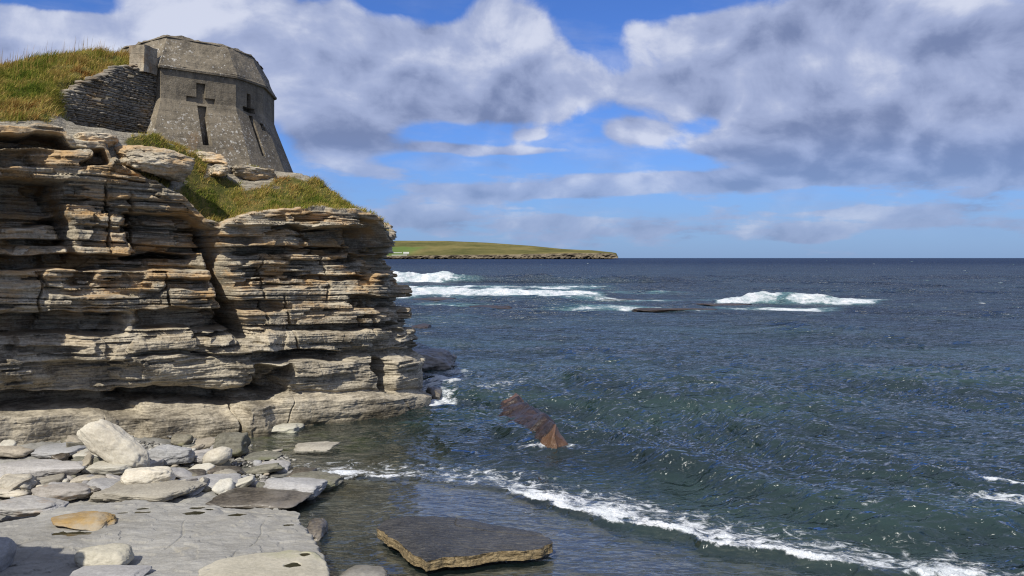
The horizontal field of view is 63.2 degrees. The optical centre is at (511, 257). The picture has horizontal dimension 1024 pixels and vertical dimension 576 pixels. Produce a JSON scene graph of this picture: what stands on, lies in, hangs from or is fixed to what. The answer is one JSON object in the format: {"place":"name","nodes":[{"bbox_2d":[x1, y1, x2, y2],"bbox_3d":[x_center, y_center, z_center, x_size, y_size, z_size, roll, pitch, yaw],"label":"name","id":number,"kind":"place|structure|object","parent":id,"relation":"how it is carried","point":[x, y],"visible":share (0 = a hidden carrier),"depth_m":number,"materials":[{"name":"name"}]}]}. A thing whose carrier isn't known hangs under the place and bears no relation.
{"place":"outdoors","nodes":[
{"label":"outdoors","id":0,"kind":"place"},
{"bbox_2d":[0,46,391,239],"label":"ground","id":1,"kind":"structure","parent":0,"point":[70,128],"depth_m":25.39,"materials":[{"name":"green plant"}]},
{"bbox_2d":[0,37,113,73],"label":"grass stalks","id":2,"kind":"object","parent":1,"relation":"on","point":[63,51],"depth_m":27.01,"materials":[{"name":"green plant"}]},
{"bbox_2d":[74,131,118,147],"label":"outcrop","id":3,"kind":"object","parent":1,"relation":"on","point":[110,140],"visible":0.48,"depth_m":22.43,"materials":[{"name":"stone"}]},
{"bbox_2d":[59,63,156,133],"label":"dry stone wall","id":4,"kind":"structure","parent":1,"relation":"on","point":[120,98],"depth_m":26.63,"materials":[{"name":"grey stone"}]},
{"bbox_2d":[129,45,157,74],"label":"concrete block","id":5,"kind":"structure","parent":4,"relation":"on","point":[144,58],"depth_m":27.44,"materials":[{"name":"grey concrete"}]},
{"bbox_2d":[113,145,194,181],"bbox_3d":[-10.024,-2.655,23.325,2.021,0.976,1.372,0,0,-38],"label":"outcrop","id":6,"kind":"object","parent":1,"relation":"on","point":[167,164],"visible":0.95,"depth_m":22.93,"materials":[{"name":"stone"}]},
{"bbox_2d":[122,35,292,172],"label":"tower","id":7,"kind":"structure","parent":1,"relation":"on","point":[217,98],"depth_m":29.12,"materials":[{"name":"concrete"}]},
{"bbox_2d":[196,151,227,164],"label":"outcrop","id":8,"kind":"object","parent":1,"relation":"on","point":[217,158],"visible":0.55,"depth_m":26.68,"materials":[{"name":"stone"}]},
{"bbox_2d":[208,164,230,176],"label":"outcrop","id":9,"kind":"object","parent":1,"relation":"on","point":[218,170],"visible":0.98,"depth_m":25.97,"materials":[{"name":"stone"}]},
{"bbox_2d":[230,164,275,180],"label":"outcrop","id":10,"kind":"object","parent":1,"relation":"on","point":[246,172],"visible":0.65,"depth_m":27.10,"materials":[{"name":"stone"}]},
{"bbox_2d":[0,123,431,444],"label":"cliff","id":11,"kind":"structure","parent":0,"point":[135,304],"depth_m":23.35,"materials":[{"name":"stone"}]},
{"bbox_2d":[0,426,911,575],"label":"shore","id":12,"kind":"structure","parent":0,"point":[599,533],"depth_m":16.26,"materials":[{"name":"grey stone"}]},
{"bbox_2d":[0,439,16,445],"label":"slab fragment","id":13,"kind":"object","parent":12,"relation":"on","point":[9,442],"visible":0.5,"depth_m":19.72,"materials":[{"name":"stone"}]},
{"bbox_2d":[0,488,28,497],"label":"slab fragment","id":14,"kind":"object","parent":12,"relation":"on","point":[5,493],"visible":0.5,"depth_m":16.36,"materials":[{"name":"stone"}]},
{"bbox_2d":[0,446,34,457],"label":"slab fragment","id":15,"kind":"object","parent":12,"relation":"on","point":[13,451],"visible":0.99,"depth_m":19.01,"materials":[{"name":"stone"}]},
{"bbox_2d":[4,478,31,491],"bbox_3d":[-10.039,4.564,16.678,0.654,0.274,0.561,0,0,26],"label":"slab fragment","id":16,"kind":"object","parent":12,"relation":"on","point":[12,487],"visible":0.62,"depth_m":16.49,"materials":[{"name":"stone"}]},
{"bbox_2d":[0,474,37,489],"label":"boulder","id":17,"kind":"object","parent":12,"relation":"on","point":[6,481],"visible":0.73,"depth_m":16.69,"materials":[{"name":"stone"}]},
{"bbox_2d":[0,459,83,477],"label":"boulder","id":18,"kind":"object","parent":12,"relation":"on","point":[39,468],"visible":0.84,"depth_m":17.56,"materials":[{"name":"grey stone"}]},
{"bbox_2d":[36,473,64,485],"bbox_3d":[-9.671,4.625,17.251,0.731,0.179,0.369,0,0,-34],"label":"slab fragment","id":19,"kind":"object","parent":12,"relation":"on","point":[45,480],"visible":0.67,"depth_m":17.21,"materials":[{"name":"stone"}]},
{"bbox_2d":[31,442,85,458],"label":"boulder","id":20,"kind":"object","parent":12,"relation":"on","point":[46,451],"visible":0.68,"depth_m":19.26,"materials":[{"name":"grey stone"}]},
{"bbox_2d":[51,453,69,460],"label":"slab fragment","id":21,"kind":"object","parent":12,"relation":"on","point":[63,456],"visible":0.69,"depth_m":18.78,"materials":[{"name":"stone"}]},
{"bbox_2d":[31,482,90,500],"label":"boulder","id":22,"kind":"object","parent":12,"relation":"on","point":[63,491],"visible":0.81,"depth_m":16.24,"materials":[{"name":"grey stone"}]},
{"bbox_2d":[64,475,72,480],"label":"cobble","id":23,"kind":"object","parent":12,"relation":"on","point":[69,477],"visible":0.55,"depth_m":17.52,"materials":[{"name":"grey stone"}]},
{"bbox_2d":[64,435,80,442],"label":"slab fragment","id":24,"kind":"object","parent":12,"relation":"on","point":[73,438],"visible":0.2,"depth_m":20.16,"materials":[{"name":"stone"}]},
{"bbox_2d":[66,442,83,447],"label":"slab fragment","id":25,"kind":"object","parent":12,"relation":"on","point":[69,444],"visible":0.36,"depth_m":19.58,"materials":[{"name":"stone"}]},
{"bbox_2d":[71,456,84,460],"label":"slab fragment","id":26,"kind":"object","parent":12,"relation":"on","point":[78,458],"visible":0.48,"depth_m":18.62,"materials":[{"name":"stone"}]},
{"bbox_2d":[72,448,97,457],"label":"slab fragment","id":27,"kind":"object","parent":12,"relation":"on","point":[81,453],"visible":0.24,"depth_m":19.08,"materials":[{"name":"stone"}]},
{"bbox_2d":[81,453,93,470],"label":"slab fragment","id":28,"kind":"object","parent":12,"relation":"on","point":[87,459],"visible":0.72,"depth_m":18.38,"materials":[{"name":"stone"}]},
{"bbox_2d":[70,474,106,482],"bbox_3d":[-8.781,4.641,17.356,0.784,0.249,0.681,0,0,-10],"label":"slab fragment","id":29,"kind":"object","parent":12,"relation":"on","point":[79,479],"visible":0.43,"depth_m":17.12,"materials":[{"name":"stone"}]},
{"bbox_2d":[82,474,94,483],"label":"slab fragment","id":30,"kind":"object","parent":12,"relation":"on","point":[86,481],"visible":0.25,"depth_m":17.03,"materials":[{"name":"grey stone"}]},
{"bbox_2d":[83,488,100,497],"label":"slab fragment","id":31,"kind":"object","parent":12,"relation":"on","point":[94,490],"visible":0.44,"depth_m":16.39,"materials":[{"name":"stone"}]},
{"bbox_2d":[92,456,103,463],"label":"slab fragment","id":32,"kind":"object","parent":12,"relation":"on","point":[96,459],"visible":0.27,"depth_m":18.54,"materials":[{"name":"stone"}]},
{"bbox_2d":[86,478,119,489],"bbox_3d":[-8.218,4.623,16.807,0.722,0.313,0.751,0,0,0],"label":"slab fragment","id":33,"kind":"object","parent":12,"relation":"on","point":[102,483],"visible":0.52,"depth_m":16.75,"materials":[{"name":"grey stone"}]},
{"bbox_2d":[81,461,133,474],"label":"boulder","id":34,"kind":"object","parent":12,"relation":"on","point":[101,468],"visible":0.72,"depth_m":17.83,"materials":[{"name":"stone"}]},
{"bbox_2d":[76,419,149,467],"bbox_3d":[-8.787,4.143,18.328,1.578,1.143,0.662,0,0,0],"label":"boulder","id":35,"kind":"object","parent":12,"relation":"on","point":[107,441],"visible":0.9,"depth_m":18.08,"materials":[{"name":"stone"}]},
{"bbox_2d":[106,474,120,479],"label":"slab fragment","id":36,"kind":"object","parent":12,"relation":"on","point":[112,476],"visible":0.41,"depth_m":17.41,"materials":[{"name":"grey stone"}]},
{"bbox_2d":[88,480,206,502],"bbox_3d":[-7.368,4.690,16.719,2.176,0.278,1.258,0,0,0],"label":"boulder","id":37,"kind":"object","parent":12,"relation":"on","point":[161,491],"visible":0.81,"depth_m":16.40,"materials":[{"name":"stone"}]},
{"bbox_2d":[150,458,163,466],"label":"slab fragment","id":38,"kind":"object","parent":12,"relation":"on","point":[156,462],"visible":0.39,"depth_m":18.98,"materials":[{"name":"grey stone"}]},
{"bbox_2d":[0,500,324,575],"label":"shore ledge","id":39,"kind":"object","parent":12,"relation":"on","point":[165,539],"visible":0.8,"depth_m":13.45,"materials":[{"name":"stone"}]},
{"bbox_2d":[0,537,16,571],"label":"boulder","id":40,"kind":"object","parent":39,"relation":"on","point":[8,547],"visible":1,"depth_m":12.10,"materials":[{"name":"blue stone"}]},
{"bbox_2d":[0,495,68,516],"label":"boulder","id":41,"kind":"object","parent":39,"relation":"on","point":[27,505],"visible":0.94,"depth_m":14.99,"materials":[{"name":"grey stone"}]},
{"bbox_2d":[52,531,91,535],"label":"puddle","id":42,"kind":"object","parent":39,"relation":"on","point":[73,533],"visible":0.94,"depth_m":13.69,"materials":[{"name":"grey liquid"}]},
{"bbox_2d":[51,511,116,530],"bbox_3d":[-7.270,4.460,14.152,1.057,0.200,0.784,0,0,0],"label":"boulder","id":43,"kind":"object","parent":39,"relation":"on","point":[91,520],"visible":1,"depth_m":13.98,"materials":[{"name":"stone"}]},
{"bbox_2d":[74,543,133,567],"bbox_3d":[-6.038,4.418,12.315,0.836,0.308,0.554,0,0,0],"label":"boulder","id":44,"kind":"object","parent":39,"relation":"on","point":[116,554],"visible":0.9,"depth_m":12.15,"materials":[{"name":"beige stone"}]},
{"bbox_2d":[70,565,151,575],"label":"boulder","id":45,"kind":"object","parent":39,"relation":"on","point":[116,570],"visible":1,"depth_m":11.78,"materials":[{"name":"grey stone"}]},
{"bbox_2d":[183,511,204,514],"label":"puddle","id":46,"kind":"object","parent":39,"relation":"on","point":[194,513],"visible":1,"depth_m":14.76,"materials":[{"name":"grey liquid"}]},
{"bbox_2d":[228,513,245,515],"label":"puddle","id":47,"kind":"object","parent":39,"relation":"on","point":[237,514],"visible":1,"depth_m":14.70,"materials":[{"name":"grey liquid"}]},
{"bbox_2d":[198,550,329,575],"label":"boulder","id":48,"kind":"object","parent":39,"relation":"on","point":[274,563],"visible":0.99,"depth_m":11.96,"materials":[{"name":"beige pale stone"}]},
{"bbox_2d":[284,562,300,567],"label":"puddle","id":49,"kind":"object","parent":48,"relation":"on","point":[293,564],"visible":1,"depth_m":11.98,"materials":[{"name":"liquid"}]},
{"bbox_2d":[147,444,194,465],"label":"boulder","id":50,"kind":"object","parent":12,"relation":"on","point":[169,454],"visible":0.8,"depth_m":19.31,"materials":[{"name":"grey stone"}]},
{"bbox_2d":[170,434,193,445],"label":"boulder","id":51,"kind":"object","parent":12,"relation":"on","point":[181,439],"visible":0.96,"depth_m":21.01,"materials":[{"name":"stone"}]},
{"bbox_2d":[180,443,195,446],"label":"slab fragment","id":52,"kind":"object","parent":12,"relation":"on","point":[190,445],"visible":0.46,"depth_m":20.96,"materials":[{"name":"stone"}]},
{"bbox_2d":[175,469,206,479],"bbox_3d":[-7.011,4.725,18.044,0.698,0.192,0.455,0,0,-33],"label":"slab fragment","id":53,"kind":"object","parent":12,"relation":"on","point":[199,472],"visible":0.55,"depth_m":18.12,"materials":[{"name":"stone"}]},
{"bbox_2d":[170,467,192,477],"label":"slab fragment","id":54,"kind":"object","parent":53,"relation":"on","point":[179,472],"visible":0.66,"depth_m":17.87,"materials":[{"name":"grey stone"}]},
{"bbox_2d":[183,486,204,495],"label":"slab fragment","id":55,"kind":"object","parent":12,"relation":"on","point":[197,491],"visible":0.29,"depth_m":16.95,"materials":[{"name":"grey stone"}]},
{"bbox_2d":[190,443,204,449],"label":"slab fragment","id":56,"kind":"object","parent":12,"relation":"on","point":[200,446],"visible":0.43,"depth_m":20.75,"materials":[{"name":"stone"}]},
{"bbox_2d":[194,452,205,462],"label":"slab fragment","id":57,"kind":"object","parent":12,"relation":"on","point":[199,457],"visible":0.29,"depth_m":19.62,"materials":[{"name":"grey stone"}]},
{"bbox_2d":[188,463,214,473],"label":"slab fragment","id":58,"kind":"object","parent":12,"relation":"on","point":[206,466],"visible":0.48,"depth_m":18.73,"materials":[{"name":"stone"}]},
{"bbox_2d":[194,448,212,455],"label":"slab fragment","id":59,"kind":"object","parent":12,"relation":"on","point":[201,450],"visible":0.24,"depth_m":20.30,"materials":[{"name":"grey stone"}]},
{"bbox_2d":[193,437,214,448],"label":"slab fragment","id":60,"kind":"object","parent":12,"relation":"on","point":[207,442],"visible":0.56,"depth_m":21.32,"materials":[{"name":"stone"}]},
{"bbox_2d":[199,477,208,486],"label":"slab fragment","id":61,"kind":"object","parent":12,"relation":"on","point":[204,479],"visible":0.59,"depth_m":17.30,"materials":[{"name":"stone"}]},
{"bbox_2d":[201,486,210,491],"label":"cobble","id":62,"kind":"object","parent":12,"relation":"on","point":[207,489],"visible":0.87,"depth_m":17.18,"materials":[{"name":"stone"}]},
{"bbox_2d":[178,473,241,490],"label":"boulder","id":63,"kind":"object","parent":12,"relation":"on","point":[214,479],"visible":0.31,"depth_m":17.86,"materials":[{"name":"grey stone"}]},
{"bbox_2d":[207,465,216,473],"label":"slab fragment","id":64,"kind":"object","parent":12,"relation":"on","point":[212,470],"visible":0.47,"depth_m":18.60,"materials":[{"name":"stone"}]},
{"bbox_2d":[131,435,295,480],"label":"pebbles","id":65,"kind":"object","parent":12,"relation":"on","point":[233,460],"visible":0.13,"depth_m":20.41,"materials":[{"name":"grey stone"}]},
{"bbox_2d":[202,446,232,465],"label":"boulder","id":66,"kind":"object","parent":12,"relation":"on","point":[221,455],"visible":0.88,"depth_m":19.41,"materials":[{"name":"stone"}]},
{"bbox_2d":[212,478,234,494],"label":"rock","id":67,"kind":"object","parent":12,"relation":"on","point":[220,486],"visible":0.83,"depth_m":17.18,"materials":[{"name":"stone"}]},
{"bbox_2d":[213,469,236,473],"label":"slab fragment","id":68,"kind":"object","parent":12,"relation":"on","point":[226,471],"visible":0.48,"depth_m":18.57,"materials":[{"name":"stone"}]},
{"bbox_2d":[215,466,246,474],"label":"slab fragment","id":69,"kind":"object","parent":12,"relation":"on","point":[238,469],"visible":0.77,"depth_m":18.83,"materials":[{"name":"stone"}]},
{"bbox_2d":[213,432,250,456],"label":"boulder","id":70,"kind":"object","parent":12,"relation":"on","point":[238,443],"visible":0.77,"depth_m":20.58,"materials":[{"name":"stone"}]},
{"bbox_2d":[234,475,255,487],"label":"slab fragment","id":71,"kind":"object","parent":12,"relation":"on","point":[247,481],"visible":0.58,"depth_m":17.54,"materials":[{"name":"stone"}]},
{"bbox_2d":[248,481,264,487],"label":"slab fragment","id":72,"kind":"object","parent":12,"relation":"on","point":[254,484],"visible":0.11,"depth_m":17.76,"materials":[{"name":"grey stone"}]},
{"bbox_2d":[253,460,261,465],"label":"cobble","id":73,"kind":"object","parent":12,"relation":"on","point":[256,462],"visible":0.68,"depth_m":19.75,"materials":[{"name":"grey stone"}]},
{"bbox_2d":[206,487,311,509],"bbox_3d":[-5.088,4.867,16.703,2.018,0.289,1.307,0,0,0],"label":"boulder","id":74,"kind":"object","parent":12,"relation":"on","point":[251,498],"visible":0.85,"depth_m":16.45,"materials":[{"name":"stone"}]},
{"bbox_2d":[256,482,264,486],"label":"slab fragment","id":75,"kind":"object","parent":12,"relation":"on","point":[260,484],"visible":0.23,"depth_m":17.33,"materials":[{"name":"stone"}]},
{"bbox_2d":[244,450,282,460],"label":"boulder","id":76,"kind":"object","parent":12,"relation":"on","point":[265,455],"visible":0.98,"depth_m":20.65,"materials":[{"name":"stone"}]},
{"bbox_2d":[246,463,284,473],"bbox_3d":[-5.681,4.872,19.217,0.866,0.268,0.484,0,0,0],"label":"slab fragment","id":77,"kind":"object","parent":12,"relation":"on","point":[266,468],"visible":1,"depth_m":19.04,"materials":[{"name":"stone"}]},
{"bbox_2d":[257,460,290,472],"bbox_3d":[-5.594,4.898,19.516,0.764,0.213,0.561,0,0,0],"label":"slab fragment","id":78,"kind":"object","parent":12,"relation":"on","point":[285,464],"visible":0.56,"depth_m":19.54,"materials":[{"name":"grey stone"}]},
{"bbox_2d":[271,423,304,434],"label":"boulder","id":79,"kind":"object","parent":12,"relation":"on","point":[287,428],"visible":0.68,"depth_m":23.71,"materials":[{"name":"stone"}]},
{"bbox_2d":[263,477,327,499],"bbox_3d":[-4.611,4.818,17.434,1.397,0.411,0.900,0,0,0],"label":"boulder","id":80,"kind":"object","parent":12,"relation":"on","point":[315,487],"visible":0.69,"depth_m":17.19,"materials":[{"name":"grey stone"}]},
{"bbox_2d":[286,467,316,476],"bbox_3d":[-4.822,4.964,19.154,0.644,0.207,0.685,0,0,0],"label":"slab fragment","id":81,"kind":"object","parent":12,"relation":"on","point":[300,469],"visible":0.45,"depth_m":19.16,"materials":[{"name":"stone"}]},
{"bbox_2d":[293,441,339,452],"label":"boulder","id":82,"kind":"object","parent":12,"relation":"on","point":[315,447],"visible":0.98,"depth_m":21.70,"materials":[{"name":"stone"}]},
{"bbox_2d":[306,518,327,542],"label":"boulder","id":83,"kind":"object","parent":12,"relation":"on","point":[317,528],"visible":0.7,"depth_m":14.96,"materials":[{"name":"stone"}]},
{"bbox_2d":[291,471,343,490],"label":"boulder","id":84,"kind":"object","parent":12,"relation":"on","point":[334,480],"visible":0.57,"depth_m":18.39,"materials":[{"name":"stone"}]},
{"bbox_2d":[340,565,388,575],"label":"boulder","id":85,"kind":"object","parent":12,"relation":"on","point":[362,570],"visible":1,"depth_m":13.06,"materials":[{"name":"stone"}]},
{"bbox_2d":[377,516,552,571],"bbox_3d":[-0.872,4.839,14.427,2.402,0.240,2.694,0,0,-29],"label":"boulder","id":86,"kind":"object","parent":12,"relation":"on","point":[427,543],"visible":1,"depth_m":13.93,"materials":[{"name":"stone"}]},
{"bbox_2d":[385,241,617,258],"bbox_3d":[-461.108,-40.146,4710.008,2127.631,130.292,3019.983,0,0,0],"label":"hill","id":87,"kind":"structure","parent":0,"point":[444,250],"depth_m":3660.51,"materials":[{"name":"green plant"}]},
{"bbox_2d":[0,0,1023,257],"label":"sky","id":88,"kind":"structure","parent":0,"point":[625,128],"materials":[{"name":"blue"}]},
{"bbox_2d":[235,258,1023,575],"bbox_3d":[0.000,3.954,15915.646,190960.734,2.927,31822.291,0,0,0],"label":"water","id":89,"kind":"structure","parent":0,"point":[865,410],"depth_m":28.45,"materials":[{"name":"blue liquid"}]},
{"bbox_2d":[412,323,430,328],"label":"reef","id":90,"kind":"object","parent":89,"relation":"in","point":[423,325],"visible":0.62,"depth_m":58.80},
{"bbox_2d":[426,386,441,399],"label":"boulder","id":91,"kind":"object","parent":89,"relation":"in","point":[435,392],"visible":0.66,"depth_m":29.71,"materials":[{"name":"stone"}]},
{"bbox_2d":[413,348,456,371],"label":"boulder","id":92,"kind":"object","parent":89,"relation":"in","point":[440,359],"visible":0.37,"depth_m":36.91,"materials":[{"name":"stone"}]},
{"bbox_2d":[414,297,455,300],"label":"reef","id":93,"kind":"object","parent":89,"relation":"in","point":[436,298],"visible":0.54,"depth_m":98.02},
{"bbox_2d":[469,305,511,308],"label":"reef","id":94,"kind":"object","parent":89,"relation":"in","point":[500,307],"visible":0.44,"depth_m":81.31},
{"bbox_2d":[472,393,567,491],"bbox_3d":[-0.478,4.928,24.968,3.549,1.506,10.811,0,0,-6],"label":"rusty shipwreck debris","id":95,"kind":"object","parent":89,"relation":"in","point":[541,424],"visible":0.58,"depth_m":21.90,"materials":[{"name":"rusted metal"}]},
{"bbox_2d":[631,308,715,311],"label":"reef","id":96,"kind":"object","parent":89,"relation":"in","point":[654,309],"visible":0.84,"depth_m":77.70},
{"bbox_2d":[697,303,750,305],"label":"reef","id":97,"kind":"object","parent":89,"relation":"in","point":[714,304],"visible":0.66,"depth_m":87.35},
{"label":"slab fragment","id":98,"kind":"object","parent":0,"visible":0},
{"bbox_2d":[120,466,175,483],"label":"boulder","id":99,"kind":"object","parent":98,"relation":"on","point":[146,474],"visible":0.69,"depth_m":16.92,"materials":[{"name":"stone"}]}
]}

